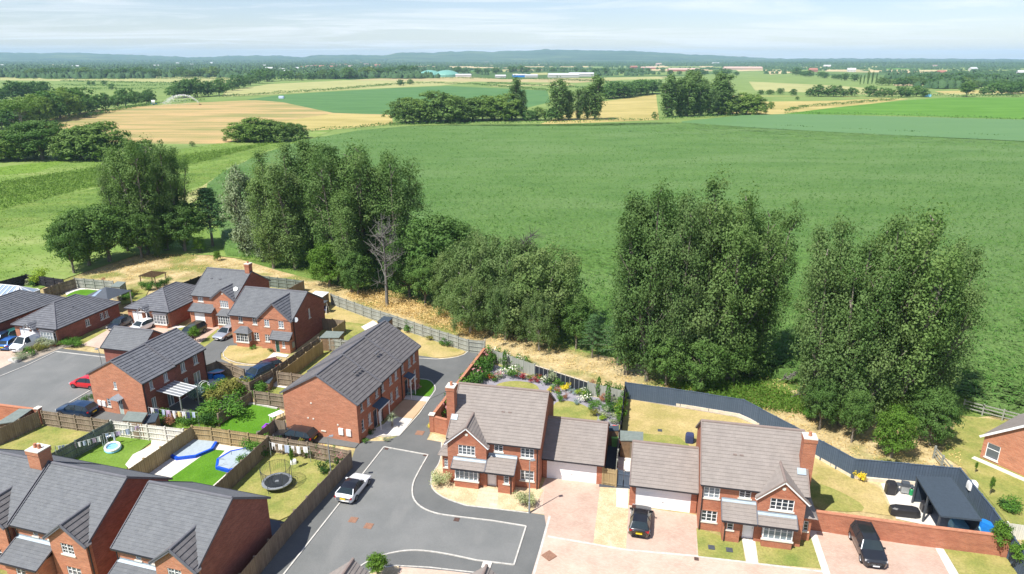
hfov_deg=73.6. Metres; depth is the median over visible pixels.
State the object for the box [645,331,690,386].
broadleaf tree
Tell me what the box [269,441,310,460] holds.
washing line
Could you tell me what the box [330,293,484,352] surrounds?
timber fence
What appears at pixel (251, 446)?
shrub
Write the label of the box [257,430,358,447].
driveway
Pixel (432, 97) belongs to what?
willow tree
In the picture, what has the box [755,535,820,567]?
lawn
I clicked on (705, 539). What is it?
lawn
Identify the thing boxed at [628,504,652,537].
parked car
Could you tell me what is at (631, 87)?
field tree
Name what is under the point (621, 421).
timber fence
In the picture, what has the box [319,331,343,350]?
shed
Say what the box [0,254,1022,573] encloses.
dry grass
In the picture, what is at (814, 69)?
village house
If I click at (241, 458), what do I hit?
shrub
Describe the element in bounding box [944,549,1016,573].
lawn
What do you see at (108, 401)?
window
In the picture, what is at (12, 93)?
field tree
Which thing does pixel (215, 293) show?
detached house
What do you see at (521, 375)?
shrub
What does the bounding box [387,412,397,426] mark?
cordyline
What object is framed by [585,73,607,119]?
poplar tree
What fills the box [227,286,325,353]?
detached house
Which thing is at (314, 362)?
lawn
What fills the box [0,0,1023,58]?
sky
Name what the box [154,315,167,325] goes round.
window
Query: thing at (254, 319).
window
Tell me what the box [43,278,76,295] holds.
timber fence
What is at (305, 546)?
kerb
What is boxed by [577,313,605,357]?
pine tree
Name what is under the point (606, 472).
gate
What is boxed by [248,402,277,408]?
sleeper edging
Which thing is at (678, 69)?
farm building
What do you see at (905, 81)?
field tree
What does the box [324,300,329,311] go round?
swing
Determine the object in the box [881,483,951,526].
patio
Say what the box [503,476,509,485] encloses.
window
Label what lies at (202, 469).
lawn
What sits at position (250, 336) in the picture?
window
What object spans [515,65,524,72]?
field tree
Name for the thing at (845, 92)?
field tree
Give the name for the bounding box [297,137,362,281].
poplar tree
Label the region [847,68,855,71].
village house
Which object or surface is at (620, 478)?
gate
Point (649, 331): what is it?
poplar tree
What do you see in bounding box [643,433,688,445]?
lawn
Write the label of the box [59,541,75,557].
window
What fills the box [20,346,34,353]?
shrub
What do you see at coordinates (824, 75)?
field tree
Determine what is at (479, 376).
rose bush
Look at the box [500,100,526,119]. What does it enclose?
willow tree
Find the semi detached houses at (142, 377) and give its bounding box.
[86,328,208,416]
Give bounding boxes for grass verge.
[649,377,804,407]
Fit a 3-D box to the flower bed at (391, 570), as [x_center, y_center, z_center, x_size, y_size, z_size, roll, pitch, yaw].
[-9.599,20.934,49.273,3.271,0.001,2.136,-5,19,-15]
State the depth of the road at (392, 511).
54.20 m
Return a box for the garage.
[100,325,162,361]
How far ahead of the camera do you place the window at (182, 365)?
74.66 m
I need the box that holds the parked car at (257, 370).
[239,361,275,379]
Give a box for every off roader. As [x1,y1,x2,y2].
[182,320,207,338]
[848,520,887,567]
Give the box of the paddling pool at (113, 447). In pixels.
[104,434,121,453]
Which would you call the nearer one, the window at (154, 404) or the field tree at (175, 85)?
the window at (154, 404)
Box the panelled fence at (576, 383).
[535,365,588,391]
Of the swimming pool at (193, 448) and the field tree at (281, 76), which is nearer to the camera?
the swimming pool at (193, 448)
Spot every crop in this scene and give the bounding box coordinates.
[207,123,1023,418]
[682,114,1023,140]
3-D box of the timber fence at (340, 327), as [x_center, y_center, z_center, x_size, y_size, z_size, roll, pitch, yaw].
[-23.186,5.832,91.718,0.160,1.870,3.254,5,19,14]
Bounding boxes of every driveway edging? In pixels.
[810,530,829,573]
[936,548,957,573]
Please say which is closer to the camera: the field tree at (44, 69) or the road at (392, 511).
the road at (392, 511)
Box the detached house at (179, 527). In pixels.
[108,480,271,573]
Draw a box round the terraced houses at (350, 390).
[279,320,420,443]
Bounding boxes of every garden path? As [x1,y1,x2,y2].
[266,352,287,358]
[475,487,497,507]
[742,537,757,562]
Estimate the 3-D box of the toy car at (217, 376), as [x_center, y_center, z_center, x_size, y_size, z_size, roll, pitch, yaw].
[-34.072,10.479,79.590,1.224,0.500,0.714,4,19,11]
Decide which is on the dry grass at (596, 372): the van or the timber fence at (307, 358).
the timber fence at (307, 358)
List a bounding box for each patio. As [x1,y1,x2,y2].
[65,288,98,296]
[125,440,165,467]
[168,379,218,407]
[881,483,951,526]
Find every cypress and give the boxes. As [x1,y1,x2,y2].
[488,352,493,370]
[501,351,507,367]
[594,376,601,396]
[604,384,612,404]
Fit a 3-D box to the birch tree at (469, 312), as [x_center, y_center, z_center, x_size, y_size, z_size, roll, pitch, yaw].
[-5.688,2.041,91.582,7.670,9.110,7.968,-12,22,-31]
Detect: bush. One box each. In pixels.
[108,83,116,88]
[191,236,205,252]
[213,251,220,260]
[436,398,446,416]
[459,370,479,382]
[463,377,482,383]
[466,360,485,379]
[466,368,483,381]
[473,354,491,370]
[474,361,493,370]
[483,345,496,359]
[870,401,920,457]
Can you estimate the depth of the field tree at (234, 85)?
798.13 m
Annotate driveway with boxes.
[0,349,35,367]
[81,323,173,347]
[89,400,117,420]
[193,326,218,342]
[204,335,251,371]
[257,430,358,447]
[399,567,469,573]
[543,479,599,542]
[626,507,696,554]
[816,532,948,573]
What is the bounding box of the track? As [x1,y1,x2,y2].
[178,160,246,202]
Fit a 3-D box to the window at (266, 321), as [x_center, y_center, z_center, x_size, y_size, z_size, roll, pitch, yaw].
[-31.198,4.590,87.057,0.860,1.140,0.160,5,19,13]
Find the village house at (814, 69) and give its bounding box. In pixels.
[808,68,817,71]
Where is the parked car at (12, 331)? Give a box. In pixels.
[7,327,16,335]
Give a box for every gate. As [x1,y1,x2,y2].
[602,467,616,486]
[617,468,629,488]
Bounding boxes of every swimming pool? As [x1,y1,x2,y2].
[170,439,217,460]
[215,447,250,472]
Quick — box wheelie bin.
[612,437,617,446]
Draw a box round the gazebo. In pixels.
[86,287,131,302]
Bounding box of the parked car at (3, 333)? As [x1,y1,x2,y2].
[0,330,8,339]
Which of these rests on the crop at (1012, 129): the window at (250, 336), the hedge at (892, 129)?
the hedge at (892, 129)
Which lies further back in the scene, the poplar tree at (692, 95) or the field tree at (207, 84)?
the field tree at (207, 84)
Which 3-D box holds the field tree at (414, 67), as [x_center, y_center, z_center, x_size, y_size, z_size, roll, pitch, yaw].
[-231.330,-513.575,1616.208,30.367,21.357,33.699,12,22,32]
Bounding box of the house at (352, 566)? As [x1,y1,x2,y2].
[329,558,369,573]
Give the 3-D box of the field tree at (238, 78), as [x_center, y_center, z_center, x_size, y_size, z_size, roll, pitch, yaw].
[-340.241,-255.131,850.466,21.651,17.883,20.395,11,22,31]
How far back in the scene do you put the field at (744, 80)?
1112.74 m
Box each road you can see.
[0,348,240,412]
[0,352,105,412]
[285,447,524,573]
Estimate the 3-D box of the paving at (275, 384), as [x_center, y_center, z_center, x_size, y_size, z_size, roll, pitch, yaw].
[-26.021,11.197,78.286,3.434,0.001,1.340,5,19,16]
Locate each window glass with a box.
[182,321,206,331]
[850,520,883,550]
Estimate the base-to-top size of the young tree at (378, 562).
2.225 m
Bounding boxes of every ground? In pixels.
[33,64,1023,274]
[238,258,988,427]
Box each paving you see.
[273,381,286,387]
[361,321,377,329]
[366,417,411,438]
[404,395,429,400]
[616,488,627,508]
[618,457,630,470]
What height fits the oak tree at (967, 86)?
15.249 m
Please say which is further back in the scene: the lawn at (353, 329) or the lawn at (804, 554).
the lawn at (353, 329)
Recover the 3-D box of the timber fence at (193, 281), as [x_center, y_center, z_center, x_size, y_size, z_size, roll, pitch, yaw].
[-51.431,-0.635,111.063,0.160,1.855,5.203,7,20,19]
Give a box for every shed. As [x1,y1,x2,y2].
[0,409,31,426]
[110,281,126,299]
[122,411,147,438]
[143,413,160,425]
[313,291,329,306]
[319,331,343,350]
[377,316,392,324]
[608,425,618,445]
[620,430,642,457]
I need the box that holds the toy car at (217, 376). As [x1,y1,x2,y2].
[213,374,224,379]
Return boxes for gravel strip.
[393,400,425,418]
[593,487,629,548]
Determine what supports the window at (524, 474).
in the detached house at (501, 437)
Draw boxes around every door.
[20,329,29,334]
[118,399,124,413]
[131,424,139,438]
[132,311,142,322]
[194,312,205,321]
[275,341,279,351]
[329,340,334,350]
[373,408,377,427]
[378,409,381,422]
[405,379,407,395]
[488,474,496,485]
[547,461,596,482]
[635,488,690,512]
[742,525,753,537]
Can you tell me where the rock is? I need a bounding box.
[8,357,21,362]
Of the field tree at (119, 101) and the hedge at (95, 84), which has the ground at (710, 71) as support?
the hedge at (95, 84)
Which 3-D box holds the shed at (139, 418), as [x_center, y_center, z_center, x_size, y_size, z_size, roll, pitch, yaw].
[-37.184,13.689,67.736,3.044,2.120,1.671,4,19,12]
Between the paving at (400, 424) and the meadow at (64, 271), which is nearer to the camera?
the paving at (400, 424)
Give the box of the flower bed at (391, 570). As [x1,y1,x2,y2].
[370,566,399,573]
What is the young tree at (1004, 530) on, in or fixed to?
on the lawn at (963, 562)
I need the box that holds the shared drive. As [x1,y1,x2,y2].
[530,478,822,573]
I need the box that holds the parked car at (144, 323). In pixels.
[131,317,154,328]
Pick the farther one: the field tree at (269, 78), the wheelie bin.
the field tree at (269, 78)
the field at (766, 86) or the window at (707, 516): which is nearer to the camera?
the window at (707, 516)
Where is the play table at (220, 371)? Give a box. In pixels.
[207,369,224,373]
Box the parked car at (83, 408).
[55,400,99,416]
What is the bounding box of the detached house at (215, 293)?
[187,261,270,328]
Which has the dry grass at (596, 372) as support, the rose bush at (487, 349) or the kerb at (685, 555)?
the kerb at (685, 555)
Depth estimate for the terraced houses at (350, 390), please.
68.22 m
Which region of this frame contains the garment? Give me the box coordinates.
[284,445,288,452]
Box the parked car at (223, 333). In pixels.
[212,323,232,340]
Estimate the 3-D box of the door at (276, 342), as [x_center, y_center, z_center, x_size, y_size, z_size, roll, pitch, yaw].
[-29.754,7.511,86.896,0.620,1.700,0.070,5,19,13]
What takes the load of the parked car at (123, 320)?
on the driveway at (97, 341)
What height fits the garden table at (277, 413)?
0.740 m
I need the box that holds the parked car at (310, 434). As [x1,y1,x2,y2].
[272,424,318,442]
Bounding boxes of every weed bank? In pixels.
[0,144,277,204]
[0,159,240,228]
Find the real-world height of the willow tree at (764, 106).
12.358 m
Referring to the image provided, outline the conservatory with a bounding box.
[0,284,40,295]
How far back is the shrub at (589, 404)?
72.65 m
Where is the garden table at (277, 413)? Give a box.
[268,410,283,420]
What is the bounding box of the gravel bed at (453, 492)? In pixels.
[427,433,543,511]
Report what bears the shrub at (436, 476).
on the gravel bed at (453, 492)
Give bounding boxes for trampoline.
[259,459,291,493]
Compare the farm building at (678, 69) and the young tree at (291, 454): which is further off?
the farm building at (678, 69)
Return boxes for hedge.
[52,83,171,85]
[60,79,180,83]
[73,77,131,78]
[78,86,161,89]
[80,98,204,117]
[135,77,230,78]
[222,92,269,96]
[270,81,434,93]
[309,122,397,130]
[351,77,512,78]
[359,120,592,125]
[434,82,548,90]
[487,82,587,87]
[517,77,657,83]
[593,113,762,120]
[781,97,898,110]
[781,125,1007,135]
[785,111,1023,119]
[931,93,1021,96]
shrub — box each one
[12,351,33,359]
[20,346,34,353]
[25,342,49,350]
[27,266,48,284]
[34,337,57,345]
[56,335,80,344]
[61,339,82,346]
[80,393,93,399]
[119,292,132,299]
[127,288,139,294]
[138,281,153,289]
[145,280,164,287]
[153,407,168,422]
[160,276,172,284]
[160,412,185,424]
[175,410,197,424]
[186,384,204,400]
[195,389,246,416]
[197,410,215,423]
[198,377,227,395]
[202,378,240,401]
[207,412,225,423]
[218,376,251,392]
[235,375,265,393]
[235,453,247,461]
[238,432,269,451]
[249,383,267,396]
[258,442,269,457]
[315,459,331,474]
[334,452,342,464]
[403,320,412,331]
[412,383,421,390]
[428,468,452,485]
[485,372,496,381]
[494,370,503,378]
[498,364,520,375]
[512,491,536,506]
[515,373,525,378]
[529,375,540,381]
[541,375,551,383]
[550,378,564,387]
[552,386,560,393]
[556,393,562,401]
[561,382,570,389]
[576,391,592,401]
[586,408,600,415]
[588,400,597,409]
[591,399,601,404]
[598,406,614,416]
[608,402,621,412]
[609,414,618,423]
[614,402,627,413]
[615,408,626,420]
[617,397,627,407]
[803,406,818,418]
[853,471,867,480]
[997,497,1018,511]
[1001,494,1023,513]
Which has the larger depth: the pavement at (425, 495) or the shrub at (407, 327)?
the shrub at (407, 327)
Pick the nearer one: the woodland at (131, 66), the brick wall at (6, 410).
the brick wall at (6, 410)
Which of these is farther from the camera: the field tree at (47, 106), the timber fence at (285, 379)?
the field tree at (47, 106)
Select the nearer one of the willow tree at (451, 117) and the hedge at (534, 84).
the willow tree at (451, 117)
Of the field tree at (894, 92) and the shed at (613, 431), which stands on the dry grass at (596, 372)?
the shed at (613, 431)
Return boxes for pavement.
[261,391,545,573]
[363,551,513,573]
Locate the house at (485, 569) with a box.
[471,564,495,573]
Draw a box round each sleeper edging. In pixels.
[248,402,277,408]
[676,403,758,424]
[815,455,914,484]
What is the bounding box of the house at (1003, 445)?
[972,413,1023,480]
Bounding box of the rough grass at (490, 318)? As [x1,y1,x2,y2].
[241,255,972,415]
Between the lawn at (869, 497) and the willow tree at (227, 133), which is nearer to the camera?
the lawn at (869, 497)
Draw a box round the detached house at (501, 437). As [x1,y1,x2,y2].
[437,381,609,494]
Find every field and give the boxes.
[0,71,1023,161]
[0,77,233,82]
[0,82,214,88]
[16,89,198,96]
[43,100,392,143]
[221,80,469,96]
[247,86,549,114]
[281,114,391,129]
[452,66,551,67]
[489,84,574,86]
[542,94,658,123]
[604,76,663,79]
[613,72,685,75]
[725,96,902,115]
[737,74,911,95]
[741,96,875,101]
[749,82,898,95]
[786,97,1023,118]
[868,67,919,69]
[870,70,916,71]
[936,90,1022,93]
[936,93,1017,94]
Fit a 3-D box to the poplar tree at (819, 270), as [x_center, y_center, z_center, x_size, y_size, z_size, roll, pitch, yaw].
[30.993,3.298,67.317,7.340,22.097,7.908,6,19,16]
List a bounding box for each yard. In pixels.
[116,414,163,426]
[270,519,283,535]
[599,446,630,487]
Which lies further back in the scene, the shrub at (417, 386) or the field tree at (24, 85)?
the field tree at (24, 85)
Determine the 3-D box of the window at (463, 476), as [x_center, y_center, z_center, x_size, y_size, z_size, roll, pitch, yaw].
[-3.938,16.276,59.184,2.260,1.270,0.160,4,19,11]
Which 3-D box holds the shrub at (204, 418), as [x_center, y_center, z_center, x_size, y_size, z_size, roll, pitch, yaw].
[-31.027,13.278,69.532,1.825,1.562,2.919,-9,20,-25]
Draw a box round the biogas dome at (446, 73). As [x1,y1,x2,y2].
[437,70,458,76]
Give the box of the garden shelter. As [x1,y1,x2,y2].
[911,476,981,530]
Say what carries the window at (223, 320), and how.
in the detached house at (215, 293)
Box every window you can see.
[16,569,25,573]
[41,332,55,343]
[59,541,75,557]
[65,564,81,573]
[85,319,90,327]
[107,398,111,407]
[134,556,142,562]
[149,381,154,390]
[151,397,158,410]
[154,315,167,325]
[163,372,169,382]
[166,566,180,573]
[167,394,174,405]
[180,362,186,373]
[193,355,198,365]
[193,370,201,386]
[218,316,230,325]
[220,300,228,308]
[236,333,248,343]
[247,333,251,342]
[252,318,257,325]
[254,332,259,340]
[264,319,269,327]
[264,333,270,342]
[278,320,284,328]
[361,418,365,432]
[368,411,372,426]
[390,390,393,404]
[395,385,398,398]
[443,458,447,468]
[454,470,478,483]
[457,444,475,457]
[493,445,503,453]
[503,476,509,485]
[519,448,533,459]
[519,469,534,482]
[700,509,717,523]
[703,487,719,500]
[725,523,733,531]
[738,491,751,500]
[761,528,793,543]
[768,497,795,513]
[802,521,808,532]
[983,442,1000,462]
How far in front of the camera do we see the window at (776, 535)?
51.92 m
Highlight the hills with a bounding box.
[0,49,1020,62]
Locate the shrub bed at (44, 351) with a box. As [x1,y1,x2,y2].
[22,344,79,361]
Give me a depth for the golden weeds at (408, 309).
101.69 m
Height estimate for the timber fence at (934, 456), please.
1.350 m
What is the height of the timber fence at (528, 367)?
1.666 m
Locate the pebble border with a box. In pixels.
[638,400,752,423]
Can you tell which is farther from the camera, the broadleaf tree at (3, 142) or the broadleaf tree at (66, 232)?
the broadleaf tree at (3, 142)
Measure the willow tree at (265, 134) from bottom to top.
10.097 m
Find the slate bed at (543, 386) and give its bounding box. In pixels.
[480,365,621,425]
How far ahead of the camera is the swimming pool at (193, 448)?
64.83 m
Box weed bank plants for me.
[0,141,272,209]
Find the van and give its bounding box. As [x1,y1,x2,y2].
[9,330,40,351]
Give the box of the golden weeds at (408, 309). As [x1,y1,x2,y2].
[345,288,487,337]
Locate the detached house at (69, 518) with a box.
[0,461,172,573]
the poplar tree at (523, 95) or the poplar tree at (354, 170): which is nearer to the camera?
the poplar tree at (354, 170)
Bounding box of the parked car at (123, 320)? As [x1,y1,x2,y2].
[106,315,132,329]
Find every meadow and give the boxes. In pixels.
[0,130,331,288]
[0,159,69,174]
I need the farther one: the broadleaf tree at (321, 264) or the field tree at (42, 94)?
the field tree at (42, 94)
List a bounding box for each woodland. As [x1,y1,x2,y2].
[0,61,1023,63]
[0,62,1023,66]
[0,64,291,71]
[0,68,287,78]
[3,64,1023,69]
[9,67,1016,75]
[32,59,1023,62]
[222,62,461,78]
[713,61,1023,65]
[883,69,1023,87]
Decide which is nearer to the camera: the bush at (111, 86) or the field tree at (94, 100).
the field tree at (94, 100)
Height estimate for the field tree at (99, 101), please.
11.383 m
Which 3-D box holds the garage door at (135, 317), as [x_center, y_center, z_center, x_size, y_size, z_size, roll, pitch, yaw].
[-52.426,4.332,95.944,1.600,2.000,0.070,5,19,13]
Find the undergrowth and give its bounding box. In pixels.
[654,376,807,415]
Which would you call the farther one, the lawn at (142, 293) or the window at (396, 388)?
the lawn at (142, 293)
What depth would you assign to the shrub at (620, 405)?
71.09 m
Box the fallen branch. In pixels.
[779,371,797,380]
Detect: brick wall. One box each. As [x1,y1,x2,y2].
[0,404,42,424]
[428,412,446,434]
[433,348,485,417]
[810,509,1011,557]
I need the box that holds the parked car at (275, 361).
[257,357,281,366]
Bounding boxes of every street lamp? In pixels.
[327,435,332,471]
[528,458,534,513]
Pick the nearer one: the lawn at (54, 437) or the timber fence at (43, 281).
the lawn at (54, 437)
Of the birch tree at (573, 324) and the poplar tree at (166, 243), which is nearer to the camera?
the birch tree at (573, 324)
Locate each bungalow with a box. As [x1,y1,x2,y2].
[0,289,64,330]
[10,294,120,346]
[124,281,194,327]
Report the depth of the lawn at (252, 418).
70.71 m
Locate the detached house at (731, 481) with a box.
[629,419,817,549]
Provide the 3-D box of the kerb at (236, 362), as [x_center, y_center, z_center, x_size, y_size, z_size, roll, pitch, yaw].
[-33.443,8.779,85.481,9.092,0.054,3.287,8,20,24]
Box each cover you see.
[348,517,357,522]
[363,523,373,528]
[415,430,424,434]
[481,561,491,567]
[542,550,556,560]
[685,432,693,443]
[708,545,714,549]
[726,547,732,551]
[884,480,896,495]
[888,504,920,518]
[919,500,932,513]
[966,480,978,490]
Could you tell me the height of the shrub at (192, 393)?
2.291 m
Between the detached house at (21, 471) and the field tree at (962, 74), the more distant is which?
the field tree at (962, 74)
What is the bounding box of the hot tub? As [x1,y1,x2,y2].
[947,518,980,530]
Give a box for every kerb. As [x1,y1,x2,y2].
[0,351,103,376]
[223,346,281,364]
[283,446,427,573]
[361,455,526,565]
[369,565,472,572]
[381,378,435,436]
[422,351,467,358]
[430,442,527,512]
[533,516,550,573]
[548,536,821,571]
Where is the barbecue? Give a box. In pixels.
[896,480,913,495]
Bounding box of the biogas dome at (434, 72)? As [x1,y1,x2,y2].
[421,70,436,76]
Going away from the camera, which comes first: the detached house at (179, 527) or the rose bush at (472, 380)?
the detached house at (179, 527)
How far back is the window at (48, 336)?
88.55 m
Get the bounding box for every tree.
[0,87,10,99]
[0,96,41,121]
[0,97,30,126]
[0,111,14,129]
[0,119,69,159]
[0,129,39,159]
[0,136,48,159]
[1,80,25,99]
[1,108,38,124]
[12,81,38,97]
[15,96,49,122]
[22,82,45,96]
[23,90,68,120]
[23,93,60,121]
[30,80,54,91]
[39,87,86,118]
[39,130,86,160]
[39,206,118,265]
[40,68,52,72]
[42,219,91,272]
[47,127,109,159]
[56,87,91,115]
[56,123,120,159]
[59,68,74,72]
[60,121,134,160]
[62,85,98,113]
[70,203,138,261]
[75,67,93,72]
[84,97,99,111]
[93,95,106,110]
[93,148,133,250]
[96,92,114,109]
[97,133,162,254]
[101,69,112,76]
[106,68,119,72]
[108,95,126,107]
[111,88,138,105]
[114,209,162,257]
[123,144,148,159]
[125,139,182,250]
[127,67,143,74]
[128,91,145,104]
[137,139,158,158]
[139,91,152,102]
[141,89,156,102]
[143,68,157,74]
[144,214,163,257]
[147,151,197,249]
[153,69,161,76]
[155,201,209,251]
[164,85,180,97]
[170,80,193,96]
[171,66,188,76]
[176,78,200,97]
[181,70,194,77]
[186,77,206,96]
[187,325,200,340]
[191,69,204,76]
[192,187,230,245]
[200,80,218,95]
[205,66,220,76]
[208,77,229,95]
[217,164,261,257]
[221,122,256,142]
[224,79,239,89]
[231,74,246,88]
[231,123,255,141]
[232,117,275,141]
[238,192,272,261]
[242,143,297,268]
[243,75,257,85]
[245,120,287,141]
[248,68,265,83]
[257,134,313,269]
[259,121,293,141]
[262,72,271,81]
[263,68,275,80]
[275,71,285,78]
[278,122,296,139]
[281,70,295,79]
[281,134,329,259]
[284,122,303,138]
[289,447,293,465]
[293,123,308,137]
[294,72,303,79]
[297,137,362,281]
[305,73,312,79]
[305,239,344,286]
[310,72,318,79]
[314,137,394,281]
[317,69,328,78]
[326,186,365,292]
[328,69,340,78]
[336,249,375,295]
[342,67,357,78]
[358,146,434,283]
[364,67,375,72]
[364,212,408,305]
[365,551,390,573]
[380,236,428,297]
[381,97,422,122]
[382,67,393,72]
[394,97,431,122]
[395,65,407,70]
[396,79,404,85]
[398,213,478,293]
[403,254,438,306]
[408,99,438,121]
[409,65,417,70]
[410,90,466,122]
[422,103,441,122]
[425,248,466,317]
[433,97,472,122]
[436,223,510,323]
[440,96,477,120]
[442,270,496,333]
[452,67,462,72]
[456,98,485,120]
[462,96,488,120]
[468,95,499,120]
[470,234,543,328]
[472,67,481,73]
[481,273,528,340]
[482,93,523,120]
[482,102,507,120]
[491,67,500,73]
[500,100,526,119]
[504,239,599,338]
[507,65,516,72]
[508,75,522,119]
[511,226,542,295]
[514,289,558,351]
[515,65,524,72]
[518,88,526,117]
[520,110,539,120]
[529,106,544,119]
[535,267,580,333]
[543,108,559,120]
[545,77,569,120]
[548,367,556,381]
[558,292,596,348]
[563,89,575,119]
[574,88,587,119]
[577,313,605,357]
[580,85,592,118]
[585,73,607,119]
[593,310,631,365]
[600,67,610,72]
[602,85,615,98]
[602,193,659,375]
[603,81,628,97]
[608,85,634,97]
[612,178,688,381]
[616,68,626,73]
[618,83,636,96]
[627,83,639,95]
[628,79,650,95]
[634,79,652,94]
[643,80,660,94]
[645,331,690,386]
[648,79,662,93]
[652,184,720,383]
[658,71,685,117]
[671,88,687,116]
[675,72,699,116]
[675,164,751,382]
[679,336,729,390]
[681,67,697,99]
[684,68,706,88]
[693,92,698,115]
[696,81,709,115]
[699,181,775,382]
[705,86,722,115]
[705,96,737,114]
[712,71,739,114]
[714,332,760,383]
[720,81,734,114]
[725,96,747,114]
[729,95,749,113]
[732,92,766,114]
[732,198,808,379]
[748,96,769,114]
[767,101,774,108]
[776,88,784,93]
[787,213,869,421]
[789,88,796,94]
[790,67,802,74]
[802,375,843,429]
[803,70,813,76]
[805,88,814,95]
[805,231,914,426]
[810,84,829,96]
[821,72,829,77]
[826,84,843,96]
[836,388,875,442]
[839,89,848,95]
[840,73,849,80]
[846,87,859,95]
[849,200,931,430]
[850,74,858,80]
[860,197,974,411]
[861,85,877,96]
[874,91,883,96]
[875,77,886,84]
[878,87,892,96]
[883,78,892,84]
[888,89,897,96]
[895,77,911,85]
[895,86,912,96]
[905,90,913,96]
[906,76,916,85]
[908,233,991,414]
[909,383,965,445]
[910,85,924,96]
[912,76,924,83]
[919,88,930,96]
[925,73,935,78]
[934,73,946,77]
[955,72,967,76]
[956,77,968,82]
[958,81,977,96]
[972,73,984,78]
[973,80,982,87]
[978,88,988,94]
[985,82,1002,94]
[988,79,1006,82]
[989,476,995,494]
[989,519,1014,546]
[995,81,1014,94]
[1005,85,1019,93]
[1008,81,1023,93]
[1008,541,1023,565]
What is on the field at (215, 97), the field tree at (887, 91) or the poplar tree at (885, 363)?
the field tree at (887, 91)
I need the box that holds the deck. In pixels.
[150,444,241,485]
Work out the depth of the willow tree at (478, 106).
403.85 m
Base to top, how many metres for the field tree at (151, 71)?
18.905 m
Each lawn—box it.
[0,425,88,452]
[66,289,97,295]
[74,436,151,468]
[78,328,105,343]
[120,288,147,304]
[162,401,217,427]
[169,450,225,485]
[200,329,218,346]
[216,376,239,394]
[221,404,278,433]
[223,345,273,362]
[232,452,335,520]
[265,387,284,393]
[281,351,331,387]
[320,311,364,339]
[325,300,377,323]
[397,328,464,357]
[412,379,433,395]
[497,381,538,388]
[553,401,597,419]
[622,399,751,445]
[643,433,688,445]
[696,528,744,560]
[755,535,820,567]
[810,482,863,511]
[811,458,892,515]
[942,415,1023,541]
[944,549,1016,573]
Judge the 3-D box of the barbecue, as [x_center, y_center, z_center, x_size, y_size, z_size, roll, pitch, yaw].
[33.687,17.189,58.629,1.312,1.050,0.520,6,19,16]
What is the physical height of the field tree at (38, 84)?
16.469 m
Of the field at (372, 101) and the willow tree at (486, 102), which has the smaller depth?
the willow tree at (486, 102)
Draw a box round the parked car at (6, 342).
[0,336,17,349]
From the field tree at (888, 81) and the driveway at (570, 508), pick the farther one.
the field tree at (888, 81)
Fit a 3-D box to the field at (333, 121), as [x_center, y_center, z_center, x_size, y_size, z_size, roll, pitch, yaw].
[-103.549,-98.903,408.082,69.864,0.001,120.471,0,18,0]
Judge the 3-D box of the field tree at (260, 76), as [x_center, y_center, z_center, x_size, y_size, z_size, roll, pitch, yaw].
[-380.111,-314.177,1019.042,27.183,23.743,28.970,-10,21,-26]
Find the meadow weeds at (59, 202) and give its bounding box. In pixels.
[0,138,298,278]
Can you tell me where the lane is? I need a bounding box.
[414,352,478,400]
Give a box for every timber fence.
[0,274,63,286]
[0,411,41,444]
[40,410,108,431]
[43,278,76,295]
[52,420,113,458]
[74,277,113,289]
[109,420,183,442]
[129,425,192,472]
[182,276,200,284]
[191,425,266,447]
[206,360,245,378]
[214,436,269,488]
[217,391,252,425]
[236,379,249,395]
[238,450,352,573]
[249,337,319,393]
[253,390,284,409]
[256,419,275,435]
[264,276,304,290]
[267,435,349,462]
[274,419,285,430]
[276,371,302,385]
[279,340,323,373]
[287,281,303,290]
[319,338,347,350]
[322,318,345,331]
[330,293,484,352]
[332,320,344,332]
[492,349,534,374]
[587,381,625,401]
[616,432,619,468]
[619,386,625,437]
[625,381,1023,573]
[932,446,952,466]
[963,399,1018,420]
[1006,521,1023,539]
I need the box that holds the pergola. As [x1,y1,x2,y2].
[138,271,167,289]
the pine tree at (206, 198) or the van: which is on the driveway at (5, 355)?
the van
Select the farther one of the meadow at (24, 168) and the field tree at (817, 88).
the field tree at (817, 88)
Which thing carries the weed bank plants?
on the weed bank at (249, 151)
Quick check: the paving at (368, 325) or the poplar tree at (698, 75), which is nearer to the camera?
the paving at (368, 325)
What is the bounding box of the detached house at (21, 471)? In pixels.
[0,443,98,570]
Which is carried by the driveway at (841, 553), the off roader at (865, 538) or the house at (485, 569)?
the off roader at (865, 538)
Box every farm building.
[455,74,470,76]
[512,74,524,76]
[525,74,537,77]
[547,73,578,77]
[569,72,593,76]
[667,68,694,70]
[723,67,762,69]
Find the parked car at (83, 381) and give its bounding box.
[69,374,91,389]

